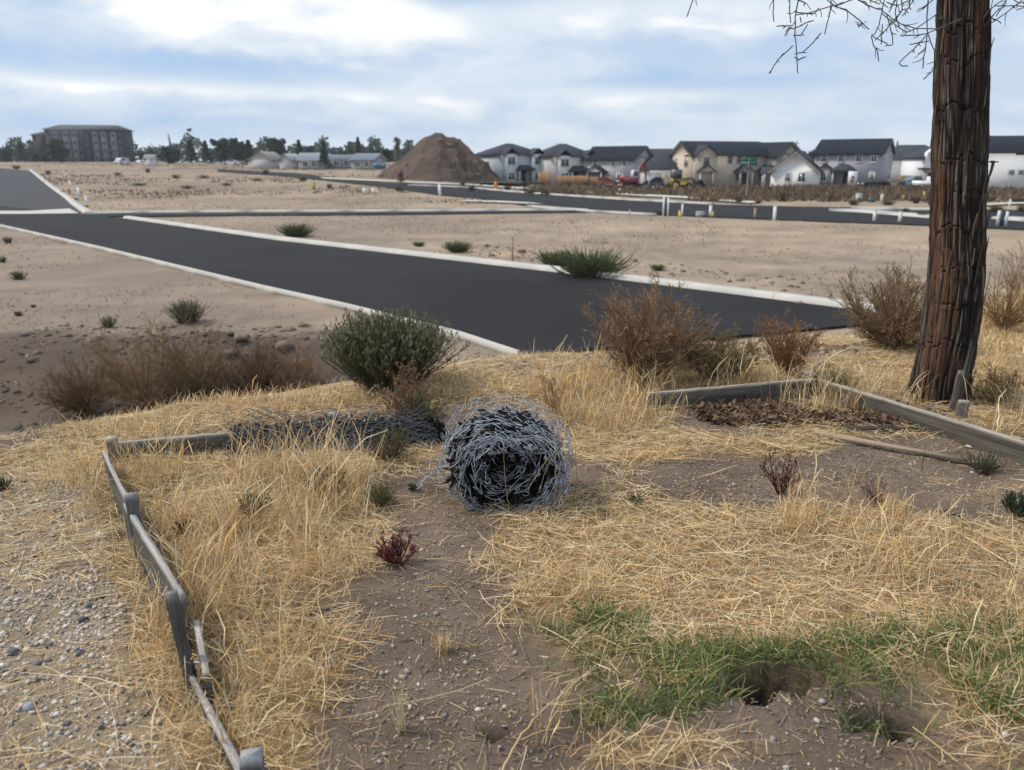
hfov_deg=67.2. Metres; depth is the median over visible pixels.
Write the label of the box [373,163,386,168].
parked car
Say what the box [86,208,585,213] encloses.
kerb
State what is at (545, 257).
green weed
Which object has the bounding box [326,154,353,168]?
distant house
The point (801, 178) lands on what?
window
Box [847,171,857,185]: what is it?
sign board
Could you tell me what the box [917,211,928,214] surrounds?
roadside bush
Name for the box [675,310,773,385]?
dead bush
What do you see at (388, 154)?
leafy tree
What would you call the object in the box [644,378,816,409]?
edging board
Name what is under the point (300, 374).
dead bush
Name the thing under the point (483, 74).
sky
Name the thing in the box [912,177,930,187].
pickup truck
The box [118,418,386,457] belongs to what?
edging board
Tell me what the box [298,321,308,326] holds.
clod
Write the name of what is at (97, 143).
apartment block
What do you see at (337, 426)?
dry stalk
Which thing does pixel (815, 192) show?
dry weeds
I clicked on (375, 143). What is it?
trees
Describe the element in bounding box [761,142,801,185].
house
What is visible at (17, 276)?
sagebrush
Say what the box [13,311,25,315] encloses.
sagebrush
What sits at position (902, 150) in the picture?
house
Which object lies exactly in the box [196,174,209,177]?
roadside bush
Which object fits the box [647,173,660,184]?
garage door
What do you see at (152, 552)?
edging board
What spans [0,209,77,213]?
curb
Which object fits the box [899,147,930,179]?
house
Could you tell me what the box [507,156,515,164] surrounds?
window
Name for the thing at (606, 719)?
grass tuft
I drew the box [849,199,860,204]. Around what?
roadside bush
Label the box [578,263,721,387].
dead bush
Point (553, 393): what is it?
dry weed
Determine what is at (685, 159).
window
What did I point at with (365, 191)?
cable boxes
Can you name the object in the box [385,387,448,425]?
green weed
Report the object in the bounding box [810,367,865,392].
green weed
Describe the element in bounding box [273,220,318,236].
green weed
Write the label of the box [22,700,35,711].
stone
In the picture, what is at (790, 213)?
street
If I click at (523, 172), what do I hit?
door
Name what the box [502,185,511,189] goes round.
roadside bush
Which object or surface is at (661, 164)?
house
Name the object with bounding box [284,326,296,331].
clod
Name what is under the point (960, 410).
wooden stake
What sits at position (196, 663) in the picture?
steel bolt
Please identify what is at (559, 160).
house
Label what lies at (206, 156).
conifer tree
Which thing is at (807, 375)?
wooden stake
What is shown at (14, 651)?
stone
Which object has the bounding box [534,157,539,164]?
window
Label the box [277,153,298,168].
distant house
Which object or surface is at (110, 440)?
wooden stake
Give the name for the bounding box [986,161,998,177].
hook
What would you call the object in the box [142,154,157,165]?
distant house
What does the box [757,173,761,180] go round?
window
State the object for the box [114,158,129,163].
van
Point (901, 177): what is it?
cedar fence
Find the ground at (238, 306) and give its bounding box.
[0,162,1023,769]
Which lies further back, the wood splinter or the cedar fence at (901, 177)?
the cedar fence at (901, 177)
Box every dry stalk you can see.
[314,407,353,452]
[502,438,509,509]
[502,665,595,769]
[528,428,576,509]
[574,430,576,494]
[898,550,902,606]
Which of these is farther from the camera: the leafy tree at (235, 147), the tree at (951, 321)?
the leafy tree at (235, 147)
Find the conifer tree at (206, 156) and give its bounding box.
[200,140,213,163]
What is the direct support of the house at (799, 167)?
on the ground at (238, 306)
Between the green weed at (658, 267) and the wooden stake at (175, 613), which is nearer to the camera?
the wooden stake at (175, 613)
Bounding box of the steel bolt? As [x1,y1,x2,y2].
[194,658,208,668]
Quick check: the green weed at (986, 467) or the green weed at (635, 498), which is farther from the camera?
the green weed at (986, 467)
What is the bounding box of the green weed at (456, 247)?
[442,239,476,252]
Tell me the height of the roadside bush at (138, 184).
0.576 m
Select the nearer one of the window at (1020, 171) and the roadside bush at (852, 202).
the roadside bush at (852, 202)
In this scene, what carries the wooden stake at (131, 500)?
on the ground at (238, 306)
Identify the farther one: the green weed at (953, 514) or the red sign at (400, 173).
the red sign at (400, 173)
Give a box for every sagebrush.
[0,256,7,262]
[2,236,12,242]
[7,269,27,279]
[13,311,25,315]
[99,314,117,327]
[161,298,212,323]
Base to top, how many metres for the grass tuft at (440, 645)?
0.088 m
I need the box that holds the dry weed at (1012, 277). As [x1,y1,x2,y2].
[988,241,1023,294]
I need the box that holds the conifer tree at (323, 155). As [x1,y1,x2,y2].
[318,142,331,165]
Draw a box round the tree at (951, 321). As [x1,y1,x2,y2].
[687,0,1023,404]
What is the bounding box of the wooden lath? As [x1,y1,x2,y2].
[812,430,967,461]
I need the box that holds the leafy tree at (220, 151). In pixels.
[209,137,228,163]
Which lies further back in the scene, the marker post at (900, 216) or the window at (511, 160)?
the window at (511, 160)
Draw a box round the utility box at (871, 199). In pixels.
[867,197,875,201]
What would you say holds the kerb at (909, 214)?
on the ground at (238, 306)
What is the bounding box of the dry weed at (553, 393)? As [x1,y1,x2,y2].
[536,374,576,418]
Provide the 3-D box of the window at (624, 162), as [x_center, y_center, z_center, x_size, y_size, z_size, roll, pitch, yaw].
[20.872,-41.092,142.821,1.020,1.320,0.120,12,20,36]
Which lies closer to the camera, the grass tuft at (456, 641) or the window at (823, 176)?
the grass tuft at (456, 641)
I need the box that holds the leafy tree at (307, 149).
[303,146,314,152]
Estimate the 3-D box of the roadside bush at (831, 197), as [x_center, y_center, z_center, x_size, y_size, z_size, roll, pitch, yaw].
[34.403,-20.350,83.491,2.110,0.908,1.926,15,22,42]
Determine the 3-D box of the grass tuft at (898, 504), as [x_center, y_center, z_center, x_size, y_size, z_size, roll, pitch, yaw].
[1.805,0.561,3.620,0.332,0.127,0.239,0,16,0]
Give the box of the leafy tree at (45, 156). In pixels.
[39,153,48,160]
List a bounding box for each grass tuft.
[289,611,351,652]
[386,675,417,734]
[430,629,454,656]
[445,618,469,649]
[482,529,509,542]
[564,695,650,758]
[764,502,836,543]
[862,486,930,525]
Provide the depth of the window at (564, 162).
146.05 m
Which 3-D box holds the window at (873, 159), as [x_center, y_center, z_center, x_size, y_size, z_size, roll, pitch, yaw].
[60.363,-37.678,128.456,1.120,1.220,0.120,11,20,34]
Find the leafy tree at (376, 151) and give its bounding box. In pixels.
[368,149,384,154]
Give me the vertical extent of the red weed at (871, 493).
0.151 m
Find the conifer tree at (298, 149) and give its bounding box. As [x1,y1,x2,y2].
[294,140,303,154]
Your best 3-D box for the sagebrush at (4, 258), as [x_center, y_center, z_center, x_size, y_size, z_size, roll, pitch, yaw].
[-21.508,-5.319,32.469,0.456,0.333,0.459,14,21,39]
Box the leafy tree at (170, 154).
[155,145,181,163]
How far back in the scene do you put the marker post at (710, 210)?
59.28 m
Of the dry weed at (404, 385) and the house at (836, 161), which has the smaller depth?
the dry weed at (404, 385)
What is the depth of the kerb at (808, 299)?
30.05 m
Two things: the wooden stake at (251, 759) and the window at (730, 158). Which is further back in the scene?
the window at (730, 158)
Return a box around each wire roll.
[219,401,448,464]
[415,391,573,515]
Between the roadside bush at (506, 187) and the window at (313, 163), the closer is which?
the roadside bush at (506, 187)
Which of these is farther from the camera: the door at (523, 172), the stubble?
the door at (523, 172)
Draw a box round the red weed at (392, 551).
[372,527,419,566]
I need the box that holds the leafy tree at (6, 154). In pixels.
[0,147,13,160]
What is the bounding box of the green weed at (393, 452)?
[365,420,417,464]
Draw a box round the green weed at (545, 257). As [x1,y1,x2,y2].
[532,248,570,265]
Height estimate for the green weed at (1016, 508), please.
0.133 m
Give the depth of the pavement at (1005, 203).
75.41 m
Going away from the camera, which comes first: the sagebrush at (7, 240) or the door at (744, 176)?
the sagebrush at (7, 240)
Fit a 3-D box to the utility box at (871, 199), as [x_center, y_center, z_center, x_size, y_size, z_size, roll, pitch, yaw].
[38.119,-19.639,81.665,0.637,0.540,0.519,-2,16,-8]
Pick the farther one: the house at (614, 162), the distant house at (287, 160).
the distant house at (287, 160)
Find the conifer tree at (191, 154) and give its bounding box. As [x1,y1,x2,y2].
[181,140,199,162]
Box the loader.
[663,169,704,188]
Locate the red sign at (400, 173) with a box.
[398,171,402,182]
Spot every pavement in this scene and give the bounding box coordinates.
[321,177,754,202]
[463,200,540,203]
[987,202,1023,204]
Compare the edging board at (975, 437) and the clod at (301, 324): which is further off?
the clod at (301, 324)
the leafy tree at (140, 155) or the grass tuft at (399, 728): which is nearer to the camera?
the grass tuft at (399, 728)
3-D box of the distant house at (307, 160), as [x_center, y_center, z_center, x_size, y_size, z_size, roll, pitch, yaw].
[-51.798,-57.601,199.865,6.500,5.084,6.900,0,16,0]
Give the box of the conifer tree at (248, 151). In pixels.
[241,139,253,164]
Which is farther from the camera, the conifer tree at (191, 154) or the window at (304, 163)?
the conifer tree at (191, 154)
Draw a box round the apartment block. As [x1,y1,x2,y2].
[30,125,135,161]
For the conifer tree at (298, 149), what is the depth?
243.26 m
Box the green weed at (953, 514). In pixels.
[943,509,964,522]
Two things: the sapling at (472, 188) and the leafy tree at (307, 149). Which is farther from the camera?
the leafy tree at (307, 149)
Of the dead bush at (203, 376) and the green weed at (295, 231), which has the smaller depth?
the dead bush at (203, 376)
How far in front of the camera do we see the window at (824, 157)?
132.90 m
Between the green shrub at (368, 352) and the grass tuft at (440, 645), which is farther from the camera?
the green shrub at (368, 352)
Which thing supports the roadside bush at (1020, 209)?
on the ground at (238, 306)
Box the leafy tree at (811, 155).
[808,149,814,158]
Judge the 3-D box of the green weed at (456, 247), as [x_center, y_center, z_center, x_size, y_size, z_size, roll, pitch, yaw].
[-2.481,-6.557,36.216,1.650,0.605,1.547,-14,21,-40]
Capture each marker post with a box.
[438,184,440,195]
[709,205,712,215]
[772,206,776,220]
[872,210,877,220]
[898,211,902,221]
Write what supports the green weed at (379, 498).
on the ground at (238, 306)
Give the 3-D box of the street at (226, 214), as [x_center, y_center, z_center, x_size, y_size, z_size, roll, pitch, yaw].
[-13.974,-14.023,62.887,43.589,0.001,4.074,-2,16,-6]
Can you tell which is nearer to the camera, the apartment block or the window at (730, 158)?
the window at (730, 158)
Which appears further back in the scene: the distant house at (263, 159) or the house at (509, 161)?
the distant house at (263, 159)
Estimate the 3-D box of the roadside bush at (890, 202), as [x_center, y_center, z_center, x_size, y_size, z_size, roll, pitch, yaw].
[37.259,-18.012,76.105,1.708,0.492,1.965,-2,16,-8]
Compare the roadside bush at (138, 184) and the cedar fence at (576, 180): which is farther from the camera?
the cedar fence at (576, 180)
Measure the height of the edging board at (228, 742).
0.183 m
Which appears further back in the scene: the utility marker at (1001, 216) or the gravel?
the utility marker at (1001, 216)
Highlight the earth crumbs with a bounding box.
[0,244,923,437]
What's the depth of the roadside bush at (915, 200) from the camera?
79.23 m
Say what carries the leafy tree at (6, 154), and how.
on the ground at (238, 306)
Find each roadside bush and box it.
[129,182,153,185]
[178,184,193,188]
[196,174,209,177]
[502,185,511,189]
[734,196,743,202]
[773,192,793,201]
[823,194,839,201]
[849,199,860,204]
[879,200,897,204]
[900,207,910,211]
[909,196,921,202]
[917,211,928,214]
[987,204,1005,212]
[1011,196,1023,203]
[1016,204,1023,211]
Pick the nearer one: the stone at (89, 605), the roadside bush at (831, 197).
the stone at (89, 605)
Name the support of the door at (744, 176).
in the house at (711, 162)
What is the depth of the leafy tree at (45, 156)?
304.50 m
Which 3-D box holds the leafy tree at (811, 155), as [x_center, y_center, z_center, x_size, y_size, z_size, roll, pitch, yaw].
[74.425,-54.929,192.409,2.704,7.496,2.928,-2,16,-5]
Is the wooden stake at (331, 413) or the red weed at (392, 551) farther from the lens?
the wooden stake at (331, 413)
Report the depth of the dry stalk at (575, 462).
3.82 m
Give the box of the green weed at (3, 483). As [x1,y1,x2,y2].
[0,473,12,491]
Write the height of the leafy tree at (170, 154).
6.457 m
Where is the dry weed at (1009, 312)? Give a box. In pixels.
[983,240,1023,331]
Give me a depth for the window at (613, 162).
144.16 m
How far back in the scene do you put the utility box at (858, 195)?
82.40 m
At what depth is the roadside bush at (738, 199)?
79.25 m
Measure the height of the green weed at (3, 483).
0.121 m
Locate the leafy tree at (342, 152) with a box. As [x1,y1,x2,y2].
[333,150,347,153]
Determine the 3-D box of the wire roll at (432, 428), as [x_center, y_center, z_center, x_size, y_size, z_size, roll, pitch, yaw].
[-1.011,0.269,4.437,1.311,0.297,0.382,-3,16,-9]
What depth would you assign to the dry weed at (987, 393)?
5.13 m
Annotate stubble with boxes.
[0,187,1000,434]
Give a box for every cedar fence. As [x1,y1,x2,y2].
[538,172,550,184]
[556,176,588,184]
[590,177,613,184]
[897,175,910,185]
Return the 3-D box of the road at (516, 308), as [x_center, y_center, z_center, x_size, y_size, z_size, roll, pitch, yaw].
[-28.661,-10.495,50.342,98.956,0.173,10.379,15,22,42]
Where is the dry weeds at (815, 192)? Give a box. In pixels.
[7,161,1023,203]
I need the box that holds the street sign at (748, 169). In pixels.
[740,158,757,195]
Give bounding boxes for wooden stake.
[106,436,120,464]
[123,492,142,553]
[164,590,197,694]
[239,747,264,769]
[327,412,337,421]
[802,370,818,378]
[948,370,964,413]
[954,400,969,421]
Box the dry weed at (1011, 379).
[982,366,1023,392]
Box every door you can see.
[521,170,525,181]
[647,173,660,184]
[741,173,746,184]
[842,173,847,185]
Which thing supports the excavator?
on the ground at (238, 306)
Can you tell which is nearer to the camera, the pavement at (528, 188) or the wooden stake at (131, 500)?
the wooden stake at (131, 500)
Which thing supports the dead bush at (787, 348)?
on the ground at (238, 306)
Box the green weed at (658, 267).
[650,264,668,270]
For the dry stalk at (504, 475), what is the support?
on the ground at (238, 306)
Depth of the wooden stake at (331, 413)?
4.59 m
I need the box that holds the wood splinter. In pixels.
[841,424,925,429]
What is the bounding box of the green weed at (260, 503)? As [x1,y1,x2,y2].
[233,489,271,515]
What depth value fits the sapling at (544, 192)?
79.13 m
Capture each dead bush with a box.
[14,345,122,416]
[81,310,201,411]
[131,309,272,405]
[198,334,292,396]
[259,334,334,392]
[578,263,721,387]
[668,334,701,370]
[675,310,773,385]
[752,308,828,376]
[826,255,926,350]
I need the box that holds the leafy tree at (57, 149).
[45,137,70,162]
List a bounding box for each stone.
[7,646,19,655]
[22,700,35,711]
[77,616,88,622]
[85,602,94,607]
[94,531,107,539]
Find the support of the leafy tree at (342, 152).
on the ground at (238, 306)
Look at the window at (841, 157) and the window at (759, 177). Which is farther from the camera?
the window at (759, 177)
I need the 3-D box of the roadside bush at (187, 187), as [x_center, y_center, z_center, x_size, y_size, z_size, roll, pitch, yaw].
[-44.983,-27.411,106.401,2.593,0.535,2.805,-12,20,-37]
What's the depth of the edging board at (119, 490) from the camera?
3.65 m
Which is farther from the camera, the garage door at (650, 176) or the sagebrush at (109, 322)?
the garage door at (650, 176)
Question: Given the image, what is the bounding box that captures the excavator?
[618,160,647,187]
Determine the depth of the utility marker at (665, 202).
60.20 m
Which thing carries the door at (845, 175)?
in the house at (836, 161)
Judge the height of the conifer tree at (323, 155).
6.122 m
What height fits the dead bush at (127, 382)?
1.890 m
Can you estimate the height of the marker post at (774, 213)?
1.249 m
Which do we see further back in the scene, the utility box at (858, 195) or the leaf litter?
the utility box at (858, 195)
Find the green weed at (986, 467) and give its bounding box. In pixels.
[960,445,1008,475]
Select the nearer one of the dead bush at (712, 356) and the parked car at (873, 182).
the dead bush at (712, 356)
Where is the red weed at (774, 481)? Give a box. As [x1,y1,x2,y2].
[759,448,803,494]
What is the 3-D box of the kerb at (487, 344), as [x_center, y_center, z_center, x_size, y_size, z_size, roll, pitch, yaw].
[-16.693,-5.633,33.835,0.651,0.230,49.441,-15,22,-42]
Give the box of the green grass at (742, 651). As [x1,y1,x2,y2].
[501,586,1023,769]
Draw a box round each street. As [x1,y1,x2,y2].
[80,210,584,216]
[218,169,1023,228]
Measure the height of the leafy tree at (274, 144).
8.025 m
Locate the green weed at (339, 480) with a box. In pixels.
[300,463,344,495]
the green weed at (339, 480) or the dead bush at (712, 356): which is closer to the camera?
the green weed at (339, 480)
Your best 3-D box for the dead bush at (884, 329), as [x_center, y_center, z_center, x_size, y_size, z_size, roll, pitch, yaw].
[3.347,-0.723,6.788,1.154,0.886,0.990,13,21,39]
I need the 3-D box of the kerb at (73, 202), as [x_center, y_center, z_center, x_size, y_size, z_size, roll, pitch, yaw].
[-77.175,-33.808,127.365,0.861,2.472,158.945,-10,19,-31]
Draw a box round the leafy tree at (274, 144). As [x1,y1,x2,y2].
[265,137,288,155]
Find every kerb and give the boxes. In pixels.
[0,224,522,354]
[29,169,93,213]
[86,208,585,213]
[123,216,876,312]
[407,184,713,203]
[527,205,656,215]
[829,208,928,217]
[851,207,929,209]
[991,216,1023,220]
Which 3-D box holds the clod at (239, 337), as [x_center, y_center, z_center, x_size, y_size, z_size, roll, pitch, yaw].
[-5.942,-1.033,16.813,0.336,0.181,0.385,8,18,25]
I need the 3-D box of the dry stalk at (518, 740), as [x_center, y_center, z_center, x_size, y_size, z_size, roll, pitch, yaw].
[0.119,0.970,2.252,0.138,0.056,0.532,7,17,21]
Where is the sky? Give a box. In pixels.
[0,0,1023,161]
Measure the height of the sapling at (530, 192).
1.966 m
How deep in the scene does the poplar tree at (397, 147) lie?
238.70 m
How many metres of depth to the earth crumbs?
17.90 m
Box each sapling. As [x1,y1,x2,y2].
[466,184,476,196]
[520,187,535,196]
[539,188,551,202]
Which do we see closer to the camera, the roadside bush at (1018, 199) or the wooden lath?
the wooden lath
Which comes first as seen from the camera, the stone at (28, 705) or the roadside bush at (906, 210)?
the stone at (28, 705)
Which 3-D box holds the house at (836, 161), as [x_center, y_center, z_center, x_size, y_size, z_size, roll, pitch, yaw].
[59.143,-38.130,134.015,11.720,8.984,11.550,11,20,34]
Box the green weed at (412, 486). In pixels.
[408,482,419,490]
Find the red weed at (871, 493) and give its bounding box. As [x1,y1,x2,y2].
[856,475,890,506]
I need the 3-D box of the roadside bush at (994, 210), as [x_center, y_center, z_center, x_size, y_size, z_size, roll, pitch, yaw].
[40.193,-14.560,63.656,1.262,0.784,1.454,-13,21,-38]
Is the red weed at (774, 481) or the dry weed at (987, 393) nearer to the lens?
the red weed at (774, 481)
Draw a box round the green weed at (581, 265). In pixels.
[544,243,641,277]
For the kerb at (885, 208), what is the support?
on the ground at (238, 306)
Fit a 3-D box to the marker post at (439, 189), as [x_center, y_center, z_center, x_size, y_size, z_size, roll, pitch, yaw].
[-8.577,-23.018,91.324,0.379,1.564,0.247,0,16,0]
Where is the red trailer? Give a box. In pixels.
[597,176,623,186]
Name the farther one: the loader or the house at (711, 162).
the house at (711, 162)
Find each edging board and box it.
[102,450,126,524]
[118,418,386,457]
[123,503,192,652]
[189,675,239,769]
[193,619,213,704]
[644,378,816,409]
[816,378,1023,464]
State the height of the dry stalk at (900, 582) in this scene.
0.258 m
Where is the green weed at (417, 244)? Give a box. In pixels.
[412,242,426,246]
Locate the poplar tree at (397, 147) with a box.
[393,137,401,160]
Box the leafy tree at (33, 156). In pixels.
[28,152,38,160]
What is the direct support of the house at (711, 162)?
on the ground at (238, 306)
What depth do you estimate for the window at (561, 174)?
146.71 m
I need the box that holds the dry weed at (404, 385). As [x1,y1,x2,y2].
[366,357,439,416]
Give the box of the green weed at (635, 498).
[621,492,643,507]
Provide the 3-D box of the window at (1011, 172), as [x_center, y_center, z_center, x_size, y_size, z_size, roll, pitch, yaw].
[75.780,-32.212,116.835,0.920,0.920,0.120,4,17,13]
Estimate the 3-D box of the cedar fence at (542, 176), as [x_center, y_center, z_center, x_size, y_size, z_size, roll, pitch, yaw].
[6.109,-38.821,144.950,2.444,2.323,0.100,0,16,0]
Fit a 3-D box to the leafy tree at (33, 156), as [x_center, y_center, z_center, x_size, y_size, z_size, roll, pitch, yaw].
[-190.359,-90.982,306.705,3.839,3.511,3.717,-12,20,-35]
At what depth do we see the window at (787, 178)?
131.74 m
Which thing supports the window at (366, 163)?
in the distant house at (363, 161)
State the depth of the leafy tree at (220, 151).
254.84 m
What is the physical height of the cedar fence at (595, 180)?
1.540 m
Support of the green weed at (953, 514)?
on the ground at (238, 306)
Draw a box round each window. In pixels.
[302,161,307,166]
[311,161,316,166]
[355,161,360,166]
[364,161,369,166]
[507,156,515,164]
[508,172,514,179]
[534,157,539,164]
[560,158,569,166]
[560,173,568,181]
[611,160,615,166]
[616,173,622,180]
[622,160,626,166]
[684,158,687,166]
[703,157,709,164]
[727,156,732,163]
[735,173,738,181]
[736,156,741,163]
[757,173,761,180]
[784,173,790,181]
[797,172,806,182]
[820,172,826,181]
[821,154,827,162]
[837,154,844,162]
[855,154,862,162]
[868,172,874,179]
[870,155,877,162]
[1008,169,1015,175]
[1017,169,1023,175]
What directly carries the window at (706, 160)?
in the house at (711, 162)
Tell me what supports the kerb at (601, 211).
on the ground at (238, 306)
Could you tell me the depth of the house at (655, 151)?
181.06 m
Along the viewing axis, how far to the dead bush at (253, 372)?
14.85 m
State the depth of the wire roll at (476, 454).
3.67 m
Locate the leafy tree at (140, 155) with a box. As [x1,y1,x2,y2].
[135,151,150,160]
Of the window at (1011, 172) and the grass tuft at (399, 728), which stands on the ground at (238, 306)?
the grass tuft at (399, 728)
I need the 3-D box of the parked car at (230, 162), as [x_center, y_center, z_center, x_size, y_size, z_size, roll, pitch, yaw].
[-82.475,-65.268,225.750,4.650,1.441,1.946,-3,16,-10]
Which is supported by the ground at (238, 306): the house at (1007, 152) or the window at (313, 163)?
the house at (1007, 152)
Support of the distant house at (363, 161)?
on the ground at (238, 306)
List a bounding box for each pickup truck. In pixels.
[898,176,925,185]
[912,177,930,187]
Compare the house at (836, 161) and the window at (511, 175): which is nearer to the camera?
the house at (836, 161)
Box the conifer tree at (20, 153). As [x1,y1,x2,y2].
[15,142,29,161]
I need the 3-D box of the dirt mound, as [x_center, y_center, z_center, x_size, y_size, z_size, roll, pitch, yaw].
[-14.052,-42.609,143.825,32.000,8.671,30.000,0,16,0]
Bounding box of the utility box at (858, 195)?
[855,193,862,201]
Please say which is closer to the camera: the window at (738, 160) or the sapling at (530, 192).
the sapling at (530, 192)
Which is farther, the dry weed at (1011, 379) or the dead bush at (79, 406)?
the dead bush at (79, 406)
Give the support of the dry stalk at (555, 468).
on the ground at (238, 306)
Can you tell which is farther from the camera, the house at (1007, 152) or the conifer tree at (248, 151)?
the conifer tree at (248, 151)
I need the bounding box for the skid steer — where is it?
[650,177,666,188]
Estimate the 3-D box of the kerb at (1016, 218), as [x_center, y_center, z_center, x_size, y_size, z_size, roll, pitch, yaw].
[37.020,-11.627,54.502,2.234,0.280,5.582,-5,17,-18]
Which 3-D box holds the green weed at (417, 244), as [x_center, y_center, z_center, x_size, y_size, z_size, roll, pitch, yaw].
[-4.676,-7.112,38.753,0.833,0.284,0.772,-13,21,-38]
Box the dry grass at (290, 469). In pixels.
[0,283,1023,769]
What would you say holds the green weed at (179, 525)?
on the ground at (238, 306)
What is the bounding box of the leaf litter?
[686,395,946,428]
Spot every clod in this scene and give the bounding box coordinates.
[234,334,248,341]
[275,340,294,350]
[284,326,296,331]
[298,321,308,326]
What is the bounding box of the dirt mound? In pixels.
[375,132,522,182]
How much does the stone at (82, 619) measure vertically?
0.020 m
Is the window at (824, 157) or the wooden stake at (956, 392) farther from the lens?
the window at (824, 157)
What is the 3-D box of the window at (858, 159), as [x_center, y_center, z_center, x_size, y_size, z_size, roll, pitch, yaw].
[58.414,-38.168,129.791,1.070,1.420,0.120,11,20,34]
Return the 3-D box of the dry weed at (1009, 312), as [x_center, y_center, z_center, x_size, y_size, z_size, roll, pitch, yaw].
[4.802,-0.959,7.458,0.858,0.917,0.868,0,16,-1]
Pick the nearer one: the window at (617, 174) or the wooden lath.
the wooden lath
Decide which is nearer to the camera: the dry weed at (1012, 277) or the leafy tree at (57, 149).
the dry weed at (1012, 277)
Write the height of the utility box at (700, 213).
0.429 m
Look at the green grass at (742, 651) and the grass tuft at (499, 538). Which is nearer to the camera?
the green grass at (742, 651)
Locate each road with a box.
[0,168,81,213]
[0,206,875,353]
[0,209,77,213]
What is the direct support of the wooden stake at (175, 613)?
on the ground at (238, 306)
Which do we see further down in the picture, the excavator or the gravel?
the gravel
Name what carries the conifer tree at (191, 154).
on the ground at (238, 306)
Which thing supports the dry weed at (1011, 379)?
on the ground at (238, 306)
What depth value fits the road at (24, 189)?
94.06 m
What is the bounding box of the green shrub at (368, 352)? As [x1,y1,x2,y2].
[317,305,470,394]
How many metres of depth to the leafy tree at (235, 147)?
253.02 m
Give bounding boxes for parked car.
[222,160,238,164]
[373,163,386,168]
[857,179,890,187]
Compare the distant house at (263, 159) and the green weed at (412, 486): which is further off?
the distant house at (263, 159)
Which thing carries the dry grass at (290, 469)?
on the ground at (238, 306)
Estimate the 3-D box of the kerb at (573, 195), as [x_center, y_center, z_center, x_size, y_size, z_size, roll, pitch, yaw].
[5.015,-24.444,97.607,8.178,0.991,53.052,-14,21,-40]
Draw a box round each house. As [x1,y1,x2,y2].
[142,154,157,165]
[246,151,280,168]
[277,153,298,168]
[296,153,325,168]
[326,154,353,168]
[348,153,387,169]
[475,143,543,183]
[538,144,595,184]
[580,146,653,182]
[636,151,678,185]
[650,149,672,154]
[668,141,773,185]
[760,150,823,186]
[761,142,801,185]
[812,138,896,185]
[890,145,928,182]
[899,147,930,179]
[988,135,1023,189]
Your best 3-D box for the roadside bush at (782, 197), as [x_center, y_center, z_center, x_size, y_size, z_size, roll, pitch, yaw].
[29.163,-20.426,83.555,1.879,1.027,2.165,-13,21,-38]
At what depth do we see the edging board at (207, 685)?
2.40 m
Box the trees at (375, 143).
[0,128,413,161]
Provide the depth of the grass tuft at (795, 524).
3.46 m
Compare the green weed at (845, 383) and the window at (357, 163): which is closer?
the green weed at (845, 383)
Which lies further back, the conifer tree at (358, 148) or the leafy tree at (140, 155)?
the leafy tree at (140, 155)
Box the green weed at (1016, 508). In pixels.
[1001,490,1023,518]
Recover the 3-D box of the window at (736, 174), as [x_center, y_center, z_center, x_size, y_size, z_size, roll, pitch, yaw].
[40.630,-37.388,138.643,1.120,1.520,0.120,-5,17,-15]
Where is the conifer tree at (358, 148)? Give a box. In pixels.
[354,137,362,153]
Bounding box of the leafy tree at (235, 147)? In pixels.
[226,138,244,160]
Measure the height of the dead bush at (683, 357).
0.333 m
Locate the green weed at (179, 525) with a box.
[172,518,191,537]
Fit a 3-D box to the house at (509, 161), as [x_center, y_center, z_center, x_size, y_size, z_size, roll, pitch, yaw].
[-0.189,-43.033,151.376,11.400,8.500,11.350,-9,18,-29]
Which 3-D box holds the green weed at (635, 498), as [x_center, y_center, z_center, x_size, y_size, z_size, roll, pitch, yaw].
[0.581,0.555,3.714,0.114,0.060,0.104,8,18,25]
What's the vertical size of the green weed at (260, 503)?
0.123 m
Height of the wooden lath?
0.022 m
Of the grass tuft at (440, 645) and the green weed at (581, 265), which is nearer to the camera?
the grass tuft at (440, 645)
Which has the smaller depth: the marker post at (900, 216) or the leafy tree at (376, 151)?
the marker post at (900, 216)
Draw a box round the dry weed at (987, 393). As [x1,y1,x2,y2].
[972,363,1019,405]
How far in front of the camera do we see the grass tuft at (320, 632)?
2.64 m
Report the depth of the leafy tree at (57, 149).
275.68 m
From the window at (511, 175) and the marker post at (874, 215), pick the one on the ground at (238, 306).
the marker post at (874, 215)
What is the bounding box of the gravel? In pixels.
[0,320,1023,769]
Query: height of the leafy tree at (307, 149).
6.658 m
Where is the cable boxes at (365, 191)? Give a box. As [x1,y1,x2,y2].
[362,188,376,194]
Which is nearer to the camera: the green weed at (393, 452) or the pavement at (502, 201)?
the green weed at (393, 452)
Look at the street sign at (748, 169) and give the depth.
86.81 m
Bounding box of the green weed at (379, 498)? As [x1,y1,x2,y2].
[364,481,396,507]
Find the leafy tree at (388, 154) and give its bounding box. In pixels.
[382,148,394,161]
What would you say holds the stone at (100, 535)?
on the ground at (238, 306)
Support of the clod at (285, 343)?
on the ground at (238, 306)
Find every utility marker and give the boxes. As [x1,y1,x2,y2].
[662,197,668,215]
[996,210,1008,225]
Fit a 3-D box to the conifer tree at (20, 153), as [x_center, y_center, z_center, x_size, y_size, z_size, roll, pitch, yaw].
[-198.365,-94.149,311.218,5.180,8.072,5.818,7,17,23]
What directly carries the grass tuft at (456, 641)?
on the ground at (238, 306)
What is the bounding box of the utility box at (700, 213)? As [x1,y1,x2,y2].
[695,211,705,216]

